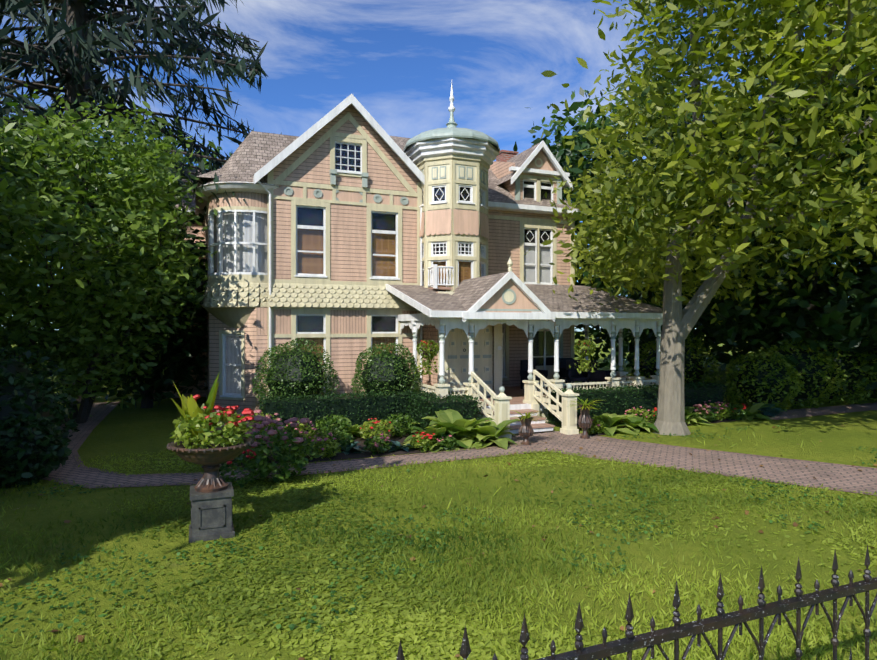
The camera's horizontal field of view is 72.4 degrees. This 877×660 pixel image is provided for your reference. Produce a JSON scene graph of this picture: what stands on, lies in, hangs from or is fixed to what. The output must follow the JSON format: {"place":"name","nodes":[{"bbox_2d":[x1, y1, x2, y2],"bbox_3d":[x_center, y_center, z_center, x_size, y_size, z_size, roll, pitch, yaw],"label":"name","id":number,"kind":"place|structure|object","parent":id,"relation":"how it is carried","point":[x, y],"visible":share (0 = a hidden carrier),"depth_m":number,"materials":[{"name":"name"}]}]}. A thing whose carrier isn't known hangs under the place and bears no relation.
{"place":"outdoors","nodes":[
{"label":"outdoors","id":0,"kind":"place"},
{"bbox_2d":[7,157,125,343],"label":"tree leaves","id":1,"kind":"object","parent":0,"point":[48,263],"depth_m":26.81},
{"bbox_2d":[201,282,415,308],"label":"fishscale shingles","id":2,"kind":"object","parent":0,"point":[309,295],"visible":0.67,"depth_m":17.00,"materials":[{"name":"wood"}]},
{"bbox_2d":[153,104,569,415],"bbox_3d":[-3.080,-2.126,22.376,14.200,9.198,11.800,0,0,-22],"label":"house siding","id":3,"kind":"object","parent":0,"point":[348,243],"visible":0.23,"depth_m":17.68,"materials":[{"name":"wood"}]},
{"bbox_2d":[256,308,416,334],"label":"wall panels","id":4,"kind":"object","parent":3,"relation":"attached to","point":[348,321],"visible":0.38,"depth_m":17.45,"materials":[{"name":"wood"}]},
{"bbox_2d":[410,158,658,438],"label":"house trim","id":5,"kind":"structure","parent":3,"relation":"attached to","point":[533,395],"depth_m":17.06,"materials":[{"name":"wood"}]},
{"bbox_2d":[216,212,549,393],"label":"curtains","id":6,"kind":"object","parent":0,"point":[245,235],"depth_m":17.06,"materials":[{"name":"fabric"}]},
{"bbox_2d":[213,146,552,393],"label":"window frames","id":7,"kind":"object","parent":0,"point":[321,261],"visible":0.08,"depth_m":17.29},
{"bbox_2d":[297,229,480,393],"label":"window blinds","id":8,"kind":"object","parent":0,"point":[385,262],"depth_m":18.00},
{"bbox_2d":[205,112,574,430],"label":"house trim","id":9,"kind":"structure","parent":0,"point":[364,138],"depth_m":17.71,"materials":[{"name":"wood"}]},
{"bbox_2d":[297,143,502,332],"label":"window panes","id":10,"kind":"structure","parent":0,"point":[315,218],"depth_m":17.69,"materials":[{"name":"glass"}]},
{"bbox_2d":[273,150,555,312],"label":"wall panels","id":11,"kind":"object","parent":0,"point":[438,222],"visible":0.62,"depth_m":17.75,"materials":[{"name":"wood"}]},
{"bbox_2d":[173,104,662,312],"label":"house roof shingles","id":12,"kind":"object","parent":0,"point":[252,154],"visible":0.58,"depth_m":17.64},
{"bbox_2d":[496,150,518,161],"bbox_3d":[2.639,-6.247,23.231,0.730,1.248,0.580,0,0,-22],"label":"house chimney","id":13,"kind":"object","parent":12,"relation":"on","point":[504,155],"visible":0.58,"depth_m":22.97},
{"bbox_2d":[284,166,562,385],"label":"decorative trim","id":14,"kind":"structure","parent":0,"point":[317,193],"depth_m":17.76,"materials":[{"name":"wood"}]},
{"bbox_2d":[0,0,873,330],"label":"sky","id":15,"kind":"structure","parent":0,"point":[400,59],"materials":[{"name":"blue"}]},
{"bbox_2d":[0,331,876,659],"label":"ground","id":16,"kind":"structure","parent":0,"point":[136,429],"depth_m":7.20,"materials":[{"name":"green plant"}]},
{"bbox_2d":[0,184,40,357],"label":"tree leaves","id":17,"kind":"object","parent":16,"relation":"on","point":[9,246],"visible":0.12,"depth_m":15.76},
{"bbox_2d":[0,413,71,487],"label":"shrub","id":18,"kind":"object","parent":16,"relation":"on","point":[59,452],"depth_m":9.65,"materials":[{"name":"plant"}]},
{"bbox_2d":[0,346,75,420],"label":"shrub","id":19,"kind":"object","parent":16,"relation":"on","point":[28,354],"depth_m":12.03,"materials":[{"name":"plant"}]},
{"bbox_2d":[0,371,79,444],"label":"shrub","id":20,"kind":"object","parent":16,"relation":"on","point":[61,412],"depth_m":10.63,"materials":[{"name":"plant"}]},
{"bbox_2d":[0,68,94,339],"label":"tree leaves","id":21,"kind":"object","parent":16,"relation":"on","point":[23,237],"visible":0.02,"depth_m":24.00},
{"bbox_2d":[0,79,224,423],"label":"tree","id":22,"kind":"object","parent":16,"relation":"on","point":[147,173],"depth_m":14.59,"materials":[{"name":"plant"}]},
{"bbox_2d":[36,180,214,408],"bbox_3d":[-9.299,-1.203,19.057,6.017,7.491,5.901,0,0,-22],"label":"tree","id":23,"kind":"object","parent":16,"relation":"on","point":[176,363],"depth_m":18.67,"materials":[{"name":"plant"}]},
{"bbox_2d":[0,0,281,403],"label":"spruce","id":24,"kind":"object","parent":16,"relation":"on","point":[53,35],"depth_m":19.58,"materials":[{"name":"plant"}]},
{"bbox_2d":[54,127,230,321],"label":"tree leaves","id":25,"kind":"object","parent":16,"relation":"on","point":[205,159],"depth_m":36.27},
{"bbox_2d":[189,482,234,542],"bbox_3d":[-2.834,2.259,7.485,0.520,0.560,0.520,0,0,-22],"label":"urn pedestal","id":26,"kind":"object","parent":16,"relation":"on","point":[211,515],"visible":0.98,"depth_m":7.27,"materials":[{"name":"stone"}]},
{"bbox_2d":[167,435,253,492],"bbox_3d":[-2.832,1.684,7.483,1.023,0.590,1.024,0,0,-22],"label":"garden urn","id":27,"kind":"object","parent":26,"relation":"on","point":[210,460],"visible":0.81,"depth_m":7.29,"materials":[{"name":"stone"}]},
{"bbox_2d":[177,440,242,448],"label":"soil","id":28,"kind":"structure","parent":27,"relation":"on","point":[208,446],"depth_m":7.41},
{"bbox_2d":[170,371,219,442],"bbox_3d":[-3.050,0.977,7.493,0.488,0.904,0.462,0,0,2],"label":"leafy plant","id":29,"kind":"object","parent":28,"relation":"on","point":[190,406],"visible":0.56,"depth_m":7.47,"materials":[{"name":"green plant"}]},
{"bbox_2d":[169,408,252,448],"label":"flowering plant","id":30,"kind":"object","parent":28,"relation":"on","point":[230,430],"visible":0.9,"depth_m":7.25,"materials":[{"name":"plant"}]},
{"bbox_2d":[203,405,253,426],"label":"flowers","id":31,"kind":"object","parent":28,"relation":"on","point":[248,411],"visible":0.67,"depth_m":7.43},
{"bbox_2d":[219,447,260,487],"bbox_3d":[-3.294,2.218,9.663,0.901,0.629,0.905,0,0,-22],"label":"geranium bed","id":32,"kind":"object","parent":16,"relation":"on","point":[242,481],"depth_m":9.57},
{"bbox_2d":[241,415,315,482],"bbox_3d":[-2.722,2.004,10.124,1.261,1.045,1.262,0,0,-22],"label":"hydrangea","id":33,"kind":"object","parent":16,"relation":"on","point":[297,463],"depth_m":9.94,"materials":[{"name":"plant"}]},
{"bbox_2d":[252,337,339,404],"bbox_3d":[-3.730,1.297,15.770,2.232,2.228,2.199,0,0,-22],"label":"round shrub","id":34,"kind":"object","parent":16,"relation":"on","point":[285,347],"visible":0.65,"depth_m":15.33,"materials":[{"name":"green plant"}]},
{"bbox_2d":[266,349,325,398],"bbox_3d":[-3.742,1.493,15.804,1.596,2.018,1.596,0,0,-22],"label":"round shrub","id":35,"kind":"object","parent":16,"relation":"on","point":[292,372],"visible":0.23,"depth_m":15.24,"materials":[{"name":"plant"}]},
{"bbox_2d":[360,352,413,394],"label":"round shrub","id":36,"kind":"object","parent":16,"relation":"on","point":[380,364],"visible":0.35,"depth_m":16.09,"materials":[{"name":"plant"}]},
{"bbox_2d":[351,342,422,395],"bbox_3d":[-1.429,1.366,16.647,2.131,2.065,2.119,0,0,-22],"label":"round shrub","id":37,"kind":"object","parent":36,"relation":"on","point":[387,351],"visible":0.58,"depth_m":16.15,"materials":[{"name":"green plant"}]},
{"bbox_2d":[174,82,662,435],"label":"house trim","id":38,"kind":"structure","parent":16,"relation":"on","point":[545,319],"depth_m":17.22,"materials":[{"name":"wood"}]},
{"bbox_2d":[204,307,267,336],"bbox_3d":[-5.576,0.021,17.912,2.680,1.336,2.680,0,0,-22],"label":"bay window base","id":39,"kind":"object","parent":38,"relation":"attached to","point":[235,318],"visible":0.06,"depth_m":16.74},
{"bbox_2d":[209,192,266,215],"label":"turret frieze boards","id":40,"kind":"object","parent":38,"relation":"attached to","point":[254,199],"visible":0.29,"depth_m":16.77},
{"bbox_2d":[422,324,433,355],"bbox_3d":[-0.290,0.201,16.072,0.340,1.001,0.323,0,0,-22],"label":"hanging basket","id":41,"kind":"object","parent":38,"relation":"hanging from","point":[425,353],"visible":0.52,"depth_m":15.98,"materials":[{"name":"metal"}]},
{"bbox_2d":[414,340,448,375],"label":"hanging plant","id":42,"kind":"object","parent":41,"relation":"in","point":[425,363],"visible":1,"depth_m":16.00,"materials":[{"name":"green plant"}]},
{"bbox_2d":[403,112,499,152],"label":"turret roof","id":43,"kind":"structure","parent":38,"relation":"on","point":[451,130],"depth_m":17.62,"materials":[{"name":"metal"}]},
{"bbox_2d":[448,324,492,393],"bbox_3d":[0.930,0.861,17.717,1.500,2.096,0.001,0,0,-22],"label":"front door","id":44,"kind":"structure","parent":38,"relation":"attached to","point":[458,363],"depth_m":17.69,"materials":[{"name":"wood"}]},
{"bbox_2d":[412,331,660,391],"bbox_3d":[2.970,0.746,17.283,7.120,1.375,5.392,0,0,-22],"label":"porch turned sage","id":45,"kind":"object","parent":38,"relation":"on","point":[556,376],"visible":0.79,"depth_m":16.38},
{"bbox_2d":[579,326,590,354],"bbox_3d":[4.124,0.197,16.899,0.340,1.001,0.323,0,0,-22],"label":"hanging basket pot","id":46,"kind":"object","parent":38,"relation":"attached to","point":[585,347],"visible":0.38,"depth_m":16.80,"materials":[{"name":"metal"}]},
{"bbox_2d":[569,339,599,372],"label":"potted plant","id":47,"kind":"object","parent":46,"relation":"in","point":[583,364],"visible":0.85,"depth_m":16.82,"materials":[{"name":"green plant"}]},
{"bbox_2d":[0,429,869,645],"bbox_3d":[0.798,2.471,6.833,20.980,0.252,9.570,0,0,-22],"label":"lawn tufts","id":48,"kind":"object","parent":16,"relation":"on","point":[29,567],"visible":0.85,"depth_m":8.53,"materials":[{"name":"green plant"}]},
{"bbox_2d":[0,449,876,659],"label":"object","id":49,"kind":"object","parent":16,"relation":"on","point":[363,622],"visible":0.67,"depth_m":5.92,"materials":[{"name":"green plant"}]},
{"bbox_2d":[0,425,876,641],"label":"lawn clover","id":50,"kind":"object","parent":16,"relation":"on","point":[278,626],"visible":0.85,"depth_m":6.75,"materials":[{"name":"plant"}]},
{"bbox_2d":[0,419,876,659],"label":"fallen leaves","id":51,"kind":"object","parent":16,"relation":"on","point":[81,638],"visible":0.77,"depth_m":7.72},
{"bbox_2d":[42,401,876,495],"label":"brick paths","id":52,"kind":"structure","parent":16,"relation":"on","point":[851,478],"depth_m":11.39,"materials":[{"name":"brick"}]},
{"bbox_2d":[518,416,533,444],"bbox_3d":[1.920,2.214,13.148,0.340,0.600,0.338,0,0,-22],"label":"garden urn","id":53,"kind":"object","parent":52,"relation":"on","point":[525,431],"visible":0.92,"depth_m":13.05,"materials":[{"name":"metal"}]},
{"bbox_2d":[507,410,544,421],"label":"spider plant","id":54,"kind":"object","parent":53,"relation":"on","point":[526,415],"visible":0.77,"depth_m":13.09,"materials":[{"name":"green plant"}]},
{"bbox_2d":[578,404,591,438],"bbox_3d":[3.401,2.120,13.913,0.340,0.780,0.338,0,0,-22],"label":"garden urn","id":55,"kind":"object","parent":52,"relation":"on","point":[584,421],"visible":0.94,"depth_m":13.82,"materials":[{"name":"metal"}]},
{"bbox_2d":[569,396,603,409],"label":"spider plant","id":56,"kind":"object","parent":55,"relation":"in","point":[585,403],"visible":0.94,"depth_m":13.94,"materials":[{"name":"green plant"}]},
{"bbox_2d":[428,287,598,435],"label":"porch steps","id":57,"kind":"structure","parent":16,"relation":"on","point":[516,393],"depth_m":16.69,"materials":[{"name":"paint"}]},
{"bbox_2d":[520,359,547,388],"bbox_3d":[3.118,1.460,19.634,0.680,0.950,0.625,0,0,-34],"label":"porch chair","id":58,"kind":"object","parent":57,"relation":"on","point":[524,373],"visible":0.42,"depth_m":19.67,"materials":[{"name":"wicker"}]},
{"bbox_2d":[558,358,582,385],"bbox_3d":[4.598,1.456,20.777,0.680,0.950,0.625,0,0,-22],"label":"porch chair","id":59,"kind":"object","parent":57,"relation":"on","point":[562,366],"visible":0.27,"depth_m":20.90,"materials":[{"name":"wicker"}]},
{"bbox_2d":[565,360,589,390],"bbox_3d":[4.498,1.461,19.440,0.680,0.950,0.625,0,0,1],"label":"porch chair","id":60,"kind":"object","parent":57,"relation":"on","point":[572,373],"visible":0.73,"depth_m":19.67,"materials":[{"name":"wicker"}]},
{"bbox_2d":[587,360,610,386],"bbox_3d":[5.198,1.462,19.294,0.625,0.950,0.680,0,0,39],"label":"porch chair","id":61,"kind":"object","parent":57,"relation":"on","point":[598,375],"visible":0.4,"depth_m":19.12,"materials":[{"name":"wicker"}]},
{"bbox_2d":[329,544,876,659],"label":"iron fence","id":62,"kind":"object","parent":16,"relation":"on","point":[631,641],"visible":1,"depth_m":3.21,"materials":[{"name":"metal"}]},
{"bbox_2d":[544,381,727,427],"bbox_3d":[5.584,1.998,16.670,5.844,1.001,0.967,0,0,-22],"label":"hedge","id":63,"kind":"object","parent":16,"relation":"on","point":[621,411],"depth_m":16.20,"materials":[{"name":"plant"}]},
{"bbox_2d":[513,69,773,375],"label":"tree leaves","id":64,"kind":"object","parent":16,"relation":"on","point":[559,152],"depth_m":24.05,"materials":[{"name":"plant"}]},
{"bbox_2d":[575,154,749,367],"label":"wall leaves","id":65,"kind":"object","parent":16,"relation":"on","point":[703,331],"visible":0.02,"depth_m":38.53,"materials":[{"name":"green plant"}]},
{"bbox_2d":[542,66,792,375],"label":"tree leaves","id":66,"kind":"object","parent":16,"relation":"on","point":[563,127],"depth_m":29.90,"materials":[{"name":"plant"}]},
{"bbox_2d":[630,336,722,387],"bbox_3d":[8.207,1.285,20.897,2.986,2.475,2.909,0,0,-22],"label":"shrub","id":67,"kind":"object","parent":16,"relation":"on","point":[715,368],"depth_m":20.31,"materials":[{"name":"plant"}]},
{"bbox_2d":[525,0,876,435],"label":"tree","id":68,"kind":"object","parent":16,"relation":"on","point":[627,239],"depth_m":11.61,"materials":[{"name":"plant"}]},
{"bbox_2d":[625,51,876,402],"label":"tree leaves","id":69,"kind":"object","parent":16,"relation":"on","point":[838,307],"depth_m":18.65,"materials":[{"name":"plant"}]},
{"bbox_2d":[724,350,803,412],"bbox_3d":[10.060,1.582,18.706,2.331,1.916,2.393,0,0,-22],"label":"shrub","id":70,"kind":"object","parent":16,"relation":"on","point":[734,396],"depth_m":18.15,"materials":[{"name":"plant"}]},
{"bbox_2d":[662,75,875,363],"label":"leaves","id":71,"kind":"object","parent":16,"relation":"on","point":[735,347],"depth_m":33.72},
{"bbox_2d":[669,59,875,355],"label":"tree leaves","id":72,"kind":"object","parent":16,"relation":"on","point":[798,274],"depth_m":24.79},
{"bbox_2d":[756,337,846,408],"bbox_3d":[11.552,1.354,19.486,2.814,2.334,2.740,0,0,-22],"label":"shrub","id":73,"kind":"object","parent":16,"relation":"on","point":[829,361],"depth_m":18.75,"materials":[{"name":"plant"}]},
{"bbox_2d":[811,337,876,403],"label":"shrub","id":74,"kind":"object","parent":16,"relation":"on","point":[858,392],"depth_m":19.67,"materials":[{"name":"plant"}]},
{"bbox_2d":[818,175,876,312],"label":"tree leaves","id":75,"kind":"object","parent":16,"relation":"on","point":[857,264],"visible":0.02,"depth_m":20.26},
{"bbox_2d":[848,335,876,400],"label":"shrub","id":76,"kind":"object","parent":16,"relation":"on","point":[874,390],"depth_m":20.62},
{"bbox_2d":[423,181,554,365],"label":"windows","id":77,"kind":"structure","parent":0,"point":[538,340],"depth_m":21.22,"materials":[{"name":"glass"}]},
{"bbox_2d":[213,411,772,468],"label":"bed soil","id":78,"kind":"structure","parent":0,"point":[350,455],"depth_m":12.46,"materials":[{"name":"soil"}]},
{"bbox_2d":[237,422,274,459],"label":"bed plant","id":79,"kind":"object","parent":78,"relation":"on","point":[242,432],"visible":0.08,"depth_m":11.37,"materials":[{"name":"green plant"}]},
{"bbox_2d":[222,417,274,439],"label":"bed flowers","id":80,"kind":"object","parent":79,"relation":"on","point":[265,422],"visible":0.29,"depth_m":11.29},
{"bbox_2d":[242,412,281,441],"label":"bed plant","id":81,"kind":"object","parent":78,"relation":"on","point":[271,424],"visible":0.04,"depth_m":13.12,"materials":[{"name":"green plant"}]},
{"bbox_2d":[248,410,281,426],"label":"bed flowers","id":82,"kind":"object","parent":81,"relation":"on","point":[269,416],"visible":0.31,"depth_m":13.25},
{"bbox_2d":[268,434,309,460],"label":"bed plant","id":83,"kind":"object","parent":78,"relation":"on","point":[271,448],"visible":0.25,"depth_m":11.41,"materials":[{"name":"green plant"}]},
{"bbox_2d":[281,421,316,439],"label":"bed plant","id":84,"kind":"object","parent":78,"relation":"on","point":[311,431],"visible":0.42,"depth_m":12.85,"materials":[{"name":"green plant"}]},
{"bbox_2d":[307,436,340,457],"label":"bed plant","id":85,"kind":"object","parent":78,"relation":"on","point":[317,444],"visible":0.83,"depth_m":11.69,"materials":[{"name":"green plant"}]},
{"bbox_2d":[312,414,352,439],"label":"bed plant","id":86,"kind":"object","parent":78,"relation":"on","point":[337,426],"visible":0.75,"depth_m":13.36,"materials":[{"name":"green plant"}]},
{"bbox_2d":[257,389,413,432],"bbox_3d":[-2.497,2.036,15.140,3.977,0.929,0.931,0,0,-22],"label":"hedge","id":87,"kind":"object","parent":78,"relation":"on","point":[318,396],"visible":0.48,"depth_m":14.85,"materials":[{"name":"green plant"}]},
{"bbox_2d":[323,430,354,449],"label":"bed plant","id":88,"kind":"object","parent":78,"relation":"on","point":[346,439],"visible":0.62,"depth_m":12.45,"materials":[{"name":"green plant"}]},
{"bbox_2d":[330,417,362,437],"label":"plant","id":89,"kind":"object","parent":78,"relation":"on","point":[355,431],"visible":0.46,"depth_m":14.01,"materials":[{"name":"green plant"}]},
{"bbox_2d":[338,442,366,454],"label":"blue hosta","id":90,"kind":"object","parent":78,"relation":"on","point":[355,449],"visible":0.81,"depth_m":12.31,"materials":[{"name":"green plant"}]},
{"bbox_2d":[359,419,394,438],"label":"bed plant","id":91,"kind":"object","parent":78,"relation":"on","point":[366,433],"visible":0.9,"depth_m":13.36,"materials":[{"name":"green plant"}]},
{"bbox_2d":[362,435,391,454],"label":"bed plant","id":92,"kind":"object","parent":78,"relation":"on","point":[369,443],"visible":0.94,"depth_m":12.07,"materials":[{"name":"green plant"}]},
{"bbox_2d":[384,413,417,436],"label":"bed plant","id":93,"kind":"object","parent":78,"relation":"on","point":[398,422],"visible":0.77,"depth_m":14.02,"materials":[{"name":"green plant"}]},
{"bbox_2d":[389,440,412,451],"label":"blue hosta","id":94,"kind":"object","parent":78,"relation":"on","point":[396,445],"visible":0.81,"depth_m":12.53,"materials":[{"name":"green plant"}]},
{"bbox_2d":[410,434,439,451],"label":"bed plant","id":95,"kind":"object","parent":78,"relation":"on","point":[414,443],"visible":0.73,"depth_m":12.37,"materials":[{"name":"green plant"}]},
{"bbox_2d":[412,432,435,441],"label":"bed flowers","id":96,"kind":"object","parent":95,"relation":"on","point":[430,436],"visible":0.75,"depth_m":12.38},
{"bbox_2d":[401,426,470,452],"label":"hosta","id":97,"kind":"object","parent":78,"relation":"on","point":[437,431],"visible":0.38,"depth_m":12.62,"materials":[{"name":"green plant"}]},
{"bbox_2d":[400,389,482,430],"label":"hedge","id":98,"kind":"object","parent":78,"relation":"on","point":[447,397],"visible":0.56,"depth_m":14.62,"materials":[{"name":"green plant"}]},
{"bbox_2d":[435,434,457,449],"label":"bed plant","id":99,"kind":"object","parent":78,"relation":"on","point":[447,441],"visible":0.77,"depth_m":12.52,"materials":[{"name":"green plant"}]},
{"bbox_2d":[421,409,498,448],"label":"hosta","id":100,"kind":"object","parent":78,"relation":"on","point":[455,423],"visible":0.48,"depth_m":13.20,"materials":[{"name":"green plant"}]},
{"bbox_2d":[461,419,519,449],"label":"hosta","id":101,"kind":"object","parent":78,"relation":"on","point":[493,429],"visible":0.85,"depth_m":13.09,"materials":[{"name":"green plant"}]},
{"bbox_2d":[582,417,606,433],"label":"bed plant","id":102,"kind":"object","parent":78,"relation":"on","point":[592,429],"visible":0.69,"depth_m":14.35,"materials":[{"name":"green plant"}]},
{"bbox_2d":[577,413,640,435],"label":"hosta","id":103,"kind":"object","parent":78,"relation":"on","point":[610,421],"visible":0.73,"depth_m":14.62,"materials":[{"name":"green plant"}]},
{"bbox_2d":[617,416,658,432],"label":"hosta","id":104,"kind":"object","parent":78,"relation":"on","point":[637,423],"visible":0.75,"depth_m":14.89,"materials":[{"name":"green plant"}]},
{"bbox_2d":[625,408,652,421],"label":"bed plant","id":105,"kind":"object","parent":78,"relation":"on","point":[637,410],"visible":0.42,"depth_m":15.65,"materials":[{"name":"green plant"}]},
{"bbox_2d":[656,406,714,425],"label":"hosta","id":106,"kind":"object","parent":78,"relation":"on","point":[688,418],"visible":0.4,"depth_m":15.80,"materials":[{"name":"green plant"}]},
{"bbox_2d":[692,405,717,421],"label":"bed plant","id":107,"kind":"object","parent":78,"relation":"on","point":[708,418],"visible":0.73,"depth_m":16.09,"materials":[{"name":"green plant"}]},
{"bbox_2d":[694,404,717,414],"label":"bed flowers","id":108,"kind":"object","parent":107,"relation":"on","point":[700,405],"visible":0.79,"depth_m":16.12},
{"bbox_2d":[702,403,731,420],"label":"bed plant","id":109,"kind":"object","parent":78,"relation":"on","point":[726,412],"visible":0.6,"depth_m":16.37,"materials":[{"name":"green plant"}]},
{"bbox_2d":[728,403,746,420],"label":"bed plant","id":110,"kind":"object","parent":78,"relation":"on","point":[737,412],"visible":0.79,"depth_m":16.54,"materials":[{"name":"green plant"}]},
{"bbox_2d":[722,403,772,420],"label":"hosta","id":111,"kind":"object","parent":78,"relation":"on","point":[752,411],"visible":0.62,"depth_m":16.83,"materials":[{"name":"green plant"}]},
{"bbox_2d":[753,403,783,416],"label":"hosta","id":112,"kind":"object","parent":78,"relation":"on","point":[769,411],"visible":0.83,"depth_m":17.41,"materials":[{"name":"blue plant"}]},
{"bbox_2d":[412,324,660,375],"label":"porch columns","id":113,"kind":"structure","parent":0,"point":[530,357],"depth_m":16.40,"materials":[{"name":"wood"}]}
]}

